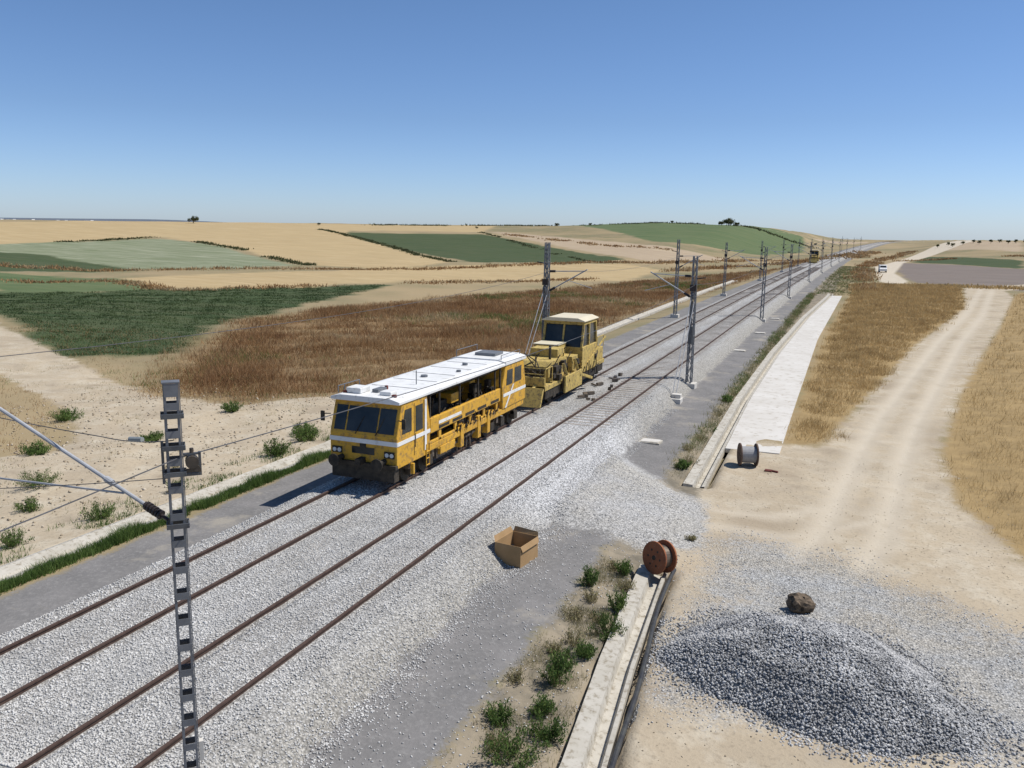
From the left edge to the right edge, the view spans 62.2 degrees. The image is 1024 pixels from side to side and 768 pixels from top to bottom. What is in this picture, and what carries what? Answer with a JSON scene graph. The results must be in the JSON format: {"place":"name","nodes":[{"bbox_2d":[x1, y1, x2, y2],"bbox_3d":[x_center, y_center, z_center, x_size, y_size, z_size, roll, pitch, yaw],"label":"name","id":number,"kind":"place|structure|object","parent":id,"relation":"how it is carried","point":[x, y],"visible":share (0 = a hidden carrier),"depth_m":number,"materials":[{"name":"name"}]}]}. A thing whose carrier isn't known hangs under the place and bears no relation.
{"place":"outdoors","nodes":[
{"label":"outdoors","id":0,"kind":"place"},
{"bbox_2d":[0,218,208,221],"bbox_3d":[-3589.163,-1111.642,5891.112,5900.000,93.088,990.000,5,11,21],"label":"distant hills","id":1,"kind":"structure","parent":0,"point":[70,219],"depth_m":5406.30,"materials":[{"name":"blue"}]},
{"bbox_2d":[0,219,1023,767],"bbox_3d":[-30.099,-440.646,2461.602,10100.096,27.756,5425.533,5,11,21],"label":"ground","id":2,"kind":"structure","parent":0,"point":[902,421],"depth_m":31.63,"materials":[{"name":"grey gravel"}]},
{"bbox_2d":[0,524,34,549],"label":"green shrub","id":3,"kind":"object","parent":2,"relation":"on","point":[12,541],"visible":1,"depth_m":26.92,"materials":[{"name":"green plant"}]},
{"bbox_2d":[12,494,43,512],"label":"green shrub","id":4,"kind":"object","parent":2,"relation":"on","point":[29,506],"visible":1,"depth_m":30.68,"materials":[{"name":"green plant"}]},
{"bbox_2d":[18,439,51,455],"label":"green shrub","id":5,"kind":"object","parent":2,"relation":"on","point":[39,449],"visible":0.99,"depth_m":38.70,"materials":[{"name":"green plant"}]},
{"bbox_2d":[13,467,63,489],"bbox_3d":[-18.841,3.732,33.666,1.696,0.816,1.731,1,10,1],"label":"green shrub","id":6,"kind":"object","parent":2,"relation":"on","point":[37,476],"visible":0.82,"depth_m":33.62,"materials":[{"name":"green plant"}]},
{"bbox_2d":[46,406,83,421],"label":"green shrub","id":7,"kind":"object","parent":2,"relation":"on","point":[66,414],"visible":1,"depth_m":45.89,"materials":[{"name":"green plant"}]},
{"bbox_2d":[77,499,116,521],"bbox_3d":[-14.363,4.351,29.495,1.291,0.778,1.109,-7,13,-37],"label":"green shrub","id":8,"kind":"object","parent":2,"relation":"on","point":[106,512],"visible":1,"depth_m":29.41,"materials":[{"name":"green plant"}]},
{"bbox_2d":[0,379,203,767],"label":"catenary mast","id":9,"kind":"object","parent":2,"relation":"on","point":[177,519],"visible":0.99,"depth_m":12.87,"materials":[{"name":"metal"}]},
{"bbox_2d":[0,322,261,452],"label":"dry tufts","id":10,"kind":"object","parent":2,"relation":"on","point":[144,371],"visible":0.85,"depth_m":68.17,"materials":[{"name":"brown plant"}]},
{"bbox_2d":[139,430,163,441],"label":"green shrub","id":11,"kind":"object","parent":2,"relation":"on","point":[150,437],"visible":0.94,"depth_m":41.31,"materials":[{"name":"green plant"}]},
{"bbox_2d":[0,448,330,595],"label":"weed strip","id":12,"kind":"object","parent":2,"relation":"on","point":[130,531],"visible":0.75,"depth_m":27.26,"materials":[{"name":"green plant"}]},
{"bbox_2d":[0,425,330,564],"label":"weed strip","id":13,"kind":"object","parent":2,"relation":"on","point":[136,509],"visible":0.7,"depth_m":30.86,"materials":[{"name":"green plant"}]},
{"bbox_2d":[165,477,188,488],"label":"green shrub","id":14,"kind":"object","parent":2,"relation":"on","point":[174,481],"visible":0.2,"depth_m":32.71,"materials":[{"name":"plant"}]},
{"bbox_2d":[0,360,366,521],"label":"dry tufts","id":15,"kind":"object","parent":2,"relation":"on","point":[141,420],"visible":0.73,"depth_m":46.86,"materials":[{"name":"beige plant"}]},
{"bbox_2d":[54,236,315,265],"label":"field margin","id":16,"kind":"object","parent":2,"relation":"on","point":[281,259],"visible":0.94,"depth_m":314.97,"materials":[{"name":"green plant"}]},
{"bbox_2d":[0,284,384,355],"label":"crop plants","id":17,"kind":"object","parent":2,"relation":"on","point":[207,310],"visible":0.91,"depth_m":109.23,"materials":[{"name":"green plant"}]},
{"bbox_2d":[187,216,198,222],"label":"tree","id":18,"kind":"object","parent":2,"relation":"on","point":[193,219],"visible":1,"depth_m":496.97,"materials":[{"name":"green plant"}]},
{"bbox_2d":[2,326,400,400],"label":"wild weeds","id":19,"kind":"object","parent":2,"relation":"on","point":[166,369],"visible":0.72,"depth_m":62.54,"materials":[{"name":"plant"}]},
{"bbox_2d":[219,400,243,412],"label":"green shrub","id":20,"kind":"object","parent":2,"relation":"on","point":[230,408],"visible":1,"depth_m":48.00,"materials":[{"name":"green plant"}]},
{"bbox_2d":[262,436,290,456],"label":"green shrub","id":21,"kind":"object","parent":2,"relation":"on","point":[274,450],"visible":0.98,"depth_m":37.67,"materials":[{"name":"green plant"}]},
{"bbox_2d":[1,276,599,291],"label":"field margin","id":22,"kind":"object","parent":2,"relation":"on","point":[143,285],"visible":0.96,"depth_m":158.64,"materials":[{"name":"brown plant"}]},
{"bbox_2d":[291,421,314,433],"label":"green shrub","id":23,"kind":"object","parent":2,"relation":"on","point":[294,428],"visible":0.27,"depth_m":42.34,"materials":[{"name":"green plant"}]},
{"bbox_2d":[289,423,319,441],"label":"green shrub","id":24,"kind":"object","parent":2,"relation":"on","point":[305,434],"visible":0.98,"depth_m":40.58,"materials":[{"name":"green plant"}]},
{"bbox_2d":[0,389,676,767],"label":"ballast stones","id":25,"kind":"object","parent":2,"relation":"on","point":[52,759],"visible":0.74,"depth_m":19.63,"materials":[{"name":"grey gravel"}]},
{"bbox_2d":[0,280,734,579],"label":"drainage channel","id":26,"kind":"object","parent":2,"relation":"on","point":[15,567],"visible":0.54,"depth_m":31.05,"materials":[{"name":"concrete"}]},
{"bbox_2d":[0,258,744,271],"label":"field margin","id":27,"kind":"object","parent":2,"relation":"on","point":[64,268],"visible":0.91,"depth_m":220.82,"materials":[{"name":"brown plant"}]},
{"bbox_2d":[317,228,456,261],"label":"field margin","id":28,"kind":"object","parent":2,"relation":"on","point":[397,248],"visible":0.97,"depth_m":337.11,"materials":[{"name":"plant"}]},
{"bbox_2d":[0,241,886,705],"bbox_3d":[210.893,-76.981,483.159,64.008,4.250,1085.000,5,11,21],"label":"railway track","id":29,"kind":"structure","parent":2,"relation":"on","point":[652,345],"depth_m":25.50,"materials":[{"name":"metal"}]},
{"bbox_2d":[320,344,525,482],"bbox_3d":[-2.979,0.843,34.974,3.380,3.780,12.980,5,11,21],"label":"track tamping machine","id":30,"kind":"object","parent":29,"relation":"on","point":[390,440],"visible":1,"depth_m":31.35,"materials":[{"name":"yellow paint"}]},
{"bbox_2d":[334,365,520,454],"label":"windows","id":31,"kind":"structure","parent":30,"relation":"in","point":[355,416],"depth_m":29.70,"materials":[{"name":"black glass"}]},
{"bbox_2d":[520,313,605,407],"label":"ballast regulator","id":32,"kind":"object","parent":29,"relation":"on","point":[554,370],"visible":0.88,"depth_m":48.14,"materials":[{"name":"yellow metal"}]},
{"bbox_2d":[545,322,594,346],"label":"windows","id":33,"kind":"structure","parent":32,"relation":"in","point":[554,332],"depth_m":49.71,"materials":[{"name":"black glass"}]},
{"bbox_2d":[809,250,819,262],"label":"ballast regulator","id":34,"kind":"object","parent":29,"relation":"on","point":[814,256],"visible":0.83,"depth_m":278.47,"materials":[{"name":"yellow metal"}]},
{"bbox_2d":[14,241,892,767],"bbox_3d":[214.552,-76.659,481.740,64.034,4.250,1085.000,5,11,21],"label":"railway track","id":35,"kind":"structure","parent":2,"relation":"on","point":[176,739],"depth_m":24.24,"materials":[{"name":"metal"}]},
{"bbox_2d":[118,262,800,405],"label":"brown grass","id":36,"kind":"structure","parent":2,"relation":"on","point":[408,322],"depth_m":82.55,"materials":[{"name":"brown plant"}]},
{"bbox_2d":[257,515,688,767],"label":"loose stones","id":37,"kind":"object","parent":2,"relation":"on","point":[479,614],"visible":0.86,"depth_m":19.55,"materials":[{"name":"grey gravel"}]},
{"bbox_2d":[187,270,761,393],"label":"green scrub","id":38,"kind":"object","parent":2,"relation":"on","point":[540,321],"visible":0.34,"depth_m":103.84,"materials":[{"name":"green plant"}]},
{"bbox_2d":[479,727,514,751],"bbox_3d":[-0.330,6.974,16.633,0.643,0.371,0.668,-6,12,-32],"label":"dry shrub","id":39,"kind":"object","parent":2,"relation":"on","point":[491,736],"visible":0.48,"depth_m":16.62,"materials":[{"name":"green plant"}]},
{"bbox_2d":[483,697,517,731],"bbox_3d":[-0.229,6.768,17.419,0.715,0.556,0.890,-3,11,-20],"label":"green shrub","id":40,"kind":"object","parent":2,"relation":"on","point":[492,714],"visible":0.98,"depth_m":17.38,"materials":[{"name":"green plant"}]},
{"bbox_2d":[0,384,1023,767],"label":"earth clods","id":41,"kind":"object","parent":2,"relation":"on","point":[298,448],"visible":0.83,"depth_m":38.43,"materials":[{"name":"beige soil"}]},
{"bbox_2d":[475,723,548,767],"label":"green shrub","id":42,"kind":"object","parent":2,"relation":"on","point":[507,749],"visible":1,"depth_m":16.15,"materials":[{"name":"green plant"}]},
{"bbox_2d":[502,665,527,684],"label":"dry shrub","id":43,"kind":"object","parent":2,"relation":"on","point":[517,675],"visible":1,"depth_m":18.91,"materials":[{"name":"brown plant"}]},
{"bbox_2d":[494,526,538,567],"bbox_3d":[0.150,4.906,25.629,0.990,0.820,1.160,7,12,29],"label":"cardboard box","id":44,"kind":"object","parent":2,"relation":"on","point":[522,552],"visible":0.93,"depth_m":25.47,"materials":[{"name":"brown cardboard"}]},
{"bbox_2d":[428,553,631,767],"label":"dry weeds","id":45,"kind":"object","parent":2,"relation":"on","point":[589,621],"visible":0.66,"depth_m":19.98,"materials":[{"name":"plant"}]},
{"bbox_2d":[477,232,591,260],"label":"field margin","id":46,"kind":"object","parent":2,"relation":"on","point":[523,243],"visible":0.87,"depth_m":365.73,"materials":[{"name":"brown plant"}]},
{"bbox_2d":[527,691,557,717],"bbox_3d":[0.664,6.724,17.848,0.668,0.567,0.718,5,11,21],"label":"green shrub","id":47,"kind":"object","parent":2,"relation":"on","point":[543,705],"visible":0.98,"depth_m":17.78,"materials":[{"name":"green plant"}]},
{"bbox_2d":[527,710,568,747],"bbox_3d":[0.710,6.834,16.858,0.934,0.623,0.884,5,11,21],"label":"green shrub","id":48,"kind":"object","parent":2,"relation":"on","point":[555,732],"visible":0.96,"depth_m":16.83,"materials":[{"name":"green plant"}]},
{"bbox_2d":[543,638,565,653],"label":"dry shrub","id":49,"kind":"object","parent":2,"relation":"on","point":[552,646],"visible":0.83,"depth_m":20.35,"materials":[{"name":"plant"}]},
{"bbox_2d":[537,649,576,687],"bbox_3d":[0.931,6.346,18.907,0.873,0.902,0.796,5,11,21],"label":"green shrub","id":50,"kind":"object","parent":2,"relation":"on","point":[555,675],"visible":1,"depth_m":18.96,"materials":[{"name":"green plant"}]},
{"bbox_2d":[525,242,590,354],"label":"catenary mast","id":51,"kind":"object","parent":2,"relation":"on","point":[545,312],"visible":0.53,"depth_m":56.59,"materials":[{"name":"metal"}]},
{"bbox_2d":[546,646,578,670],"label":"green shrub","id":52,"kind":"object","parent":2,"relation":"on","point":[568,652],"visible":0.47,"depth_m":19.76,"materials":[{"name":"green plant"}]},
{"bbox_2d":[559,627,588,646],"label":"dry shrub","id":53,"kind":"object","parent":2,"relation":"on","point":[570,637],"visible":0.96,"depth_m":20.79,"materials":[{"name":"brown plant"}]},
{"bbox_2d":[562,605,586,621],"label":"dry shrub","id":54,"kind":"object","parent":2,"relation":"on","point":[577,611],"visible":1,"depth_m":22.19,"materials":[{"name":"brown plant"}]},
{"bbox_2d":[574,638,598,660],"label":"green shrub","id":55,"kind":"object","parent":2,"relation":"on","point":[587,651],"visible":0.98,"depth_m":20.14,"materials":[{"name":"green plant"}]},
{"bbox_2d":[576,563,602,587],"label":"green shrub","id":56,"kind":"object","parent":2,"relation":"on","point":[590,578],"visible":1,"depth_m":24.00,"materials":[{"name":"green plant"}]},
{"bbox_2d":[580,586,601,603],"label":"dry shrub","id":57,"kind":"object","parent":2,"relation":"on","point":[592,595],"visible":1,"depth_m":23.27,"materials":[{"name":"beige plant"}]},
{"bbox_2d":[369,221,818,247],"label":"field margin","id":58,"kind":"object","parent":2,"relation":"on","point":[774,234],"visible":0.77,"depth_m":546.40,"materials":[{"name":"plant"}]},
{"bbox_2d":[588,607,610,622],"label":"dry shrub","id":59,"kind":"object","parent":2,"relation":"on","point":[591,614],"visible":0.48,"depth_m":22.14,"materials":[{"name":"brown plant"}]},
{"bbox_2d":[577,373,622,400],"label":"track debris","id":60,"kind":"object","parent":2,"relation":"on","point":[614,378],"visible":0.98,"depth_m":50.31,"materials":[{"name":"concrete"}]},
{"bbox_2d":[586,606,628,643],"bbox_3d":[2.384,6.030,21.381,1.051,0.934,1.014,-9,14,-44],"label":"green shrub","id":61,"kind":"object","parent":2,"relation":"on","point":[614,625],"visible":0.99,"depth_m":21.39,"materials":[{"name":"green plant"}]},
{"bbox_2d":[559,564,667,767],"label":"drainage channel","id":62,"kind":"object","parent":2,"relation":"on","point":[594,736],"visible":0.9,"depth_m":19.24,"materials":[{"name":"concrete"}]},
{"bbox_2d":[608,568,675,767],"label":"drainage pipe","id":63,"kind":"object","parent":62,"relation":"on","point":[619,743],"visible":0.98,"depth_m":19.03,"materials":[{"name":"black plastic"}]},
{"bbox_2d":[642,540,676,574],"bbox_3d":[4.390,5.142,25.237,0.510,0.980,0.980,1,8,-35],"label":"cable drum","id":64,"kind":"object","parent":62,"relation":"on","point":[659,556],"visible":1,"depth_m":25.07,"materials":[{"name":"brown wood"}]},
{"bbox_2d":[608,560,622,570],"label":"dry shrub","id":65,"kind":"object","parent":2,"relation":"on","point":[611,563],"visible":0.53,"depth_m":25.48,"materials":[{"name":"plant"}]},
{"bbox_2d":[606,585,628,610],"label":"green shrub","id":66,"kind":"object","parent":2,"relation":"on","point":[619,602],"visible":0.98,"depth_m":22.71,"materials":[{"name":"green plant"}]},
{"bbox_2d":[612,558,633,575],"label":"green shrub","id":67,"kind":"object","parent":2,"relation":"on","point":[624,568],"visible":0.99,"depth_m":24.98,"materials":[{"name":"green plant"}]},
{"bbox_2d":[616,578,636,592],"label":"dry shrub","id":68,"kind":"object","parent":2,"relation":"on","point":[626,583],"visible":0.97,"depth_m":23.97,"materials":[{"name":"brown plant"}]},
{"bbox_2d":[639,438,662,444],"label":"cable pit","id":69,"kind":"object","parent":2,"relation":"on","point":[651,441],"visible":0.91,"depth_m":40.10,"materials":[{"name":"concrete"}]},
{"bbox_2d":[503,233,802,261],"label":"field margin","id":70,"kind":"object","parent":2,"relation":"on","point":[617,245],"visible":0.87,"depth_m":356.02,"materials":[{"name":"brown plant"}]},
{"bbox_2d":[645,256,705,403],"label":"catenary mast","id":71,"kind":"object","parent":2,"relation":"on","point":[676,398],"visible":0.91,"depth_m":53.40,"materials":[{"name":"metal"}]},
{"bbox_2d":[0,252,808,531],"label":"overhead wires","id":72,"kind":"object","parent":71,"relation":"attached to","point":[135,439],"visible":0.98,"depth_m":13.97,"materials":[{"name":"grey metal"}]},
{"bbox_2d":[673,458,691,469],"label":"green shrub","id":73,"kind":"object","parent":2,"relation":"on","point":[682,464],"visible":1,"depth_m":36.19,"materials":[{"name":"green plant"}]},
{"bbox_2d":[670,239,704,317],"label":"catenary mast","id":74,"kind":"object","parent":2,"relation":"on","point":[674,315],"visible":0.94,"depth_m":98.76,"materials":[{"name":"metal"}]},
{"bbox_2d":[682,442,694,450],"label":"dry shrub","id":75,"kind":"object","parent":2,"relation":"on","point":[686,447],"visible":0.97,"depth_m":39.20,"materials":[{"name":"beige plant"}]},
{"bbox_2d":[684,533,697,540],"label":"dry shrub","id":76,"kind":"object","parent":2,"relation":"on","point":[691,537],"visible":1,"depth_m":27.96,"materials":[{"name":"beige plant"}]},
{"bbox_2d":[682,456,699,465],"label":"dry shrub","id":77,"kind":"object","parent":2,"relation":"on","point":[690,459],"visible":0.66,"depth_m":37.30,"materials":[{"name":"beige plant"}]},
{"bbox_2d":[693,432,708,439],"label":"dry shrub","id":78,"kind":"object","parent":2,"relation":"on","point":[705,435],"visible":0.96,"depth_m":41.52,"materials":[{"name":"beige plant"}]},
{"bbox_2d":[711,407,724,415],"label":"dry shrub","id":79,"kind":"object","parent":2,"relation":"on","point":[720,412],"visible":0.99,"depth_m":46.98,"materials":[{"name":"plant"}]},
{"bbox_2d":[721,393,733,402],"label":"green shrub","id":80,"kind":"object","parent":2,"relation":"on","point":[728,397],"visible":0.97,"depth_m":50.60,"materials":[{"name":"green plant"}]},
{"bbox_2d":[722,218,735,225],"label":"tree","id":81,"kind":"object","parent":2,"relation":"on","point":[726,221],"visible":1,"depth_m":531.40,"materials":[{"name":"green plant"}]},
{"bbox_2d":[720,242,745,295],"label":"catenary mast","id":82,"kind":"object","parent":2,"relation":"on","point":[726,258],"visible":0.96,"depth_m":133.78,"materials":[{"name":"metal"}]},
{"bbox_2d":[737,443,758,465],"bbox_3d":[10.315,3.083,37.125,0.790,1.000,1.000,2,10,3],"label":"cable drum","id":83,"kind":"object","parent":2,"relation":"on","point":[747,454],"visible":1,"depth_m":36.83,"materials":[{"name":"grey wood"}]},
{"bbox_2d":[736,247,771,322],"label":"catenary mast","id":84,"kind":"object","parent":2,"relation":"on","point":[762,319],"visible":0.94,"depth_m":95.30,"materials":[{"name":"metal"}]},
{"bbox_2d":[683,294,832,488],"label":"drainage channel","id":85,"kind":"object","parent":2,"relation":"on","point":[701,473],"visible":0.86,"depth_m":46.31,"materials":[{"name":"concrete"}]},
{"bbox_2d":[757,242,775,280],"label":"catenary mast","id":86,"kind":"object","parent":2,"relation":"on","point":[759,279],"visible":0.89,"depth_m":179.39,"materials":[{"name":"metal"}]},
{"bbox_2d":[663,266,870,479],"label":"trackside scrub","id":87,"kind":"object","parent":2,"relation":"on","point":[785,326],"visible":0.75,"depth_m":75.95,"materials":[{"name":"plant"}]},
{"bbox_2d":[764,469,777,472],"bbox_3d":[11.057,3.716,36.175,0.567,0.129,0.293,5,11,21],"label":"timber offcut","id":88,"kind":"object","parent":2,"relation":"on","point":[768,470],"visible":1,"depth_m":36.13,"materials":[{"name":"brown wood"}]},
{"bbox_2d":[659,250,885,271],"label":"field margin","id":89,"kind":"object","parent":2,"relation":"on","point":[859,254],"visible":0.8,"depth_m":302.20,"materials":[{"name":"brown plant"}]},
{"bbox_2d":[527,435,1023,767],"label":"scattered gravel","id":90,"kind":"structure","parent":2,"relation":"on","point":[799,590],"depth_m":23.82,"materials":[{"name":"grey gravel"}]},
{"bbox_2d":[773,244,792,298],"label":"catenary mast","id":91,"kind":"object","parent":2,"relation":"on","point":[789,296],"visible":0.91,"depth_m":130.48,"materials":[{"name":"metal"}]},
{"bbox_2d":[725,296,841,453],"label":"concrete slab","id":92,"kind":"structure","parent":2,"relation":"on","point":[768,410],"depth_m":54.28,"materials":[{"name":"white concrete"}]},
{"bbox_2d":[780,240,794,271],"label":"catenary mast","id":93,"kind":"object","parent":2,"relation":"on","point":[783,254],"visible":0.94,"depth_m":222.90,"materials":[{"name":"metal"}]},
{"bbox_2d":[786,592,815,613],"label":"boulder","id":94,"kind":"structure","parent":2,"relation":"on","point":[800,603],"depth_m":22.72,"materials":[{"name":"brown stone"}]},
{"bbox_2d":[796,239,807,265],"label":"catenary mast","id":95,"kind":"object","parent":2,"relation":"on","point":[799,252],"visible":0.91,"depth_m":267.34,"materials":[{"name":"metal"}]},
{"bbox_2d":[798,243,814,282],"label":"catenary mast","id":96,"kind":"object","parent":2,"relation":"on","point":[809,281],"visible":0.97,"depth_m":175.98,"materials":[{"name":"metal"}]},
{"bbox_2d":[813,241,823,272],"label":"catenary mast","id":97,"kind":"object","parent":2,"relation":"on","point":[822,256],"visible":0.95,"depth_m":219.56,"materials":[{"name":"metal"}]},
{"bbox_2d":[628,605,1023,767],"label":"gravel pile","id":98,"kind":"object","parent":2,"relation":"on","point":[850,687],"visible":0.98,"depth_m":18.16,"materials":[{"name":"gravel"}]},
{"bbox_2d":[784,282,971,443],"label":"dry grass","id":99,"kind":"structure","parent":2,"relation":"on","point":[915,307],"depth_m":87.01,"materials":[{"name":"beige plant"}]},
{"bbox_2d":[843,250,918,290],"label":"field margin","id":100,"kind":"object","parent":2,"relation":"on","point":[864,273],"visible":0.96,"depth_m":230.90,"materials":[{"name":"brown plant"}]},
{"bbox_2d":[878,265,886,272],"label":"delivery van","id":101,"kind":"object","parent":2,"relation":"on","point":[882,267],"visible":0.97,"depth_m":237.00,"materials":[{"name":"white metal"}]},
{"bbox_2d":[892,254,1023,261],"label":"field margin","id":102,"kind":"object","parent":2,"relation":"on","point":[1017,255],"visible":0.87,"depth_m":335.34,"materials":[{"name":"beige soil"}]},
{"bbox_2d":[898,282,1023,289],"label":"field margin","id":103,"kind":"object","parent":2,"relation":"on","point":[977,286],"visible":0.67,"depth_m":174.21,"materials":[{"name":"plant"}]},
{"bbox_2d":[937,292,1023,547],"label":"dry grass","id":104,"kind":"structure","parent":2,"relation":"on","point":[967,415],"depth_m":43.89,"materials":[{"name":"beige plant"}]},
{"bbox_2d":[0,0,1023,239],"label":"sky","id":105,"kind":"structure","parent":0,"point":[850,119],"materials":[{"name":"blue"}]}
]}

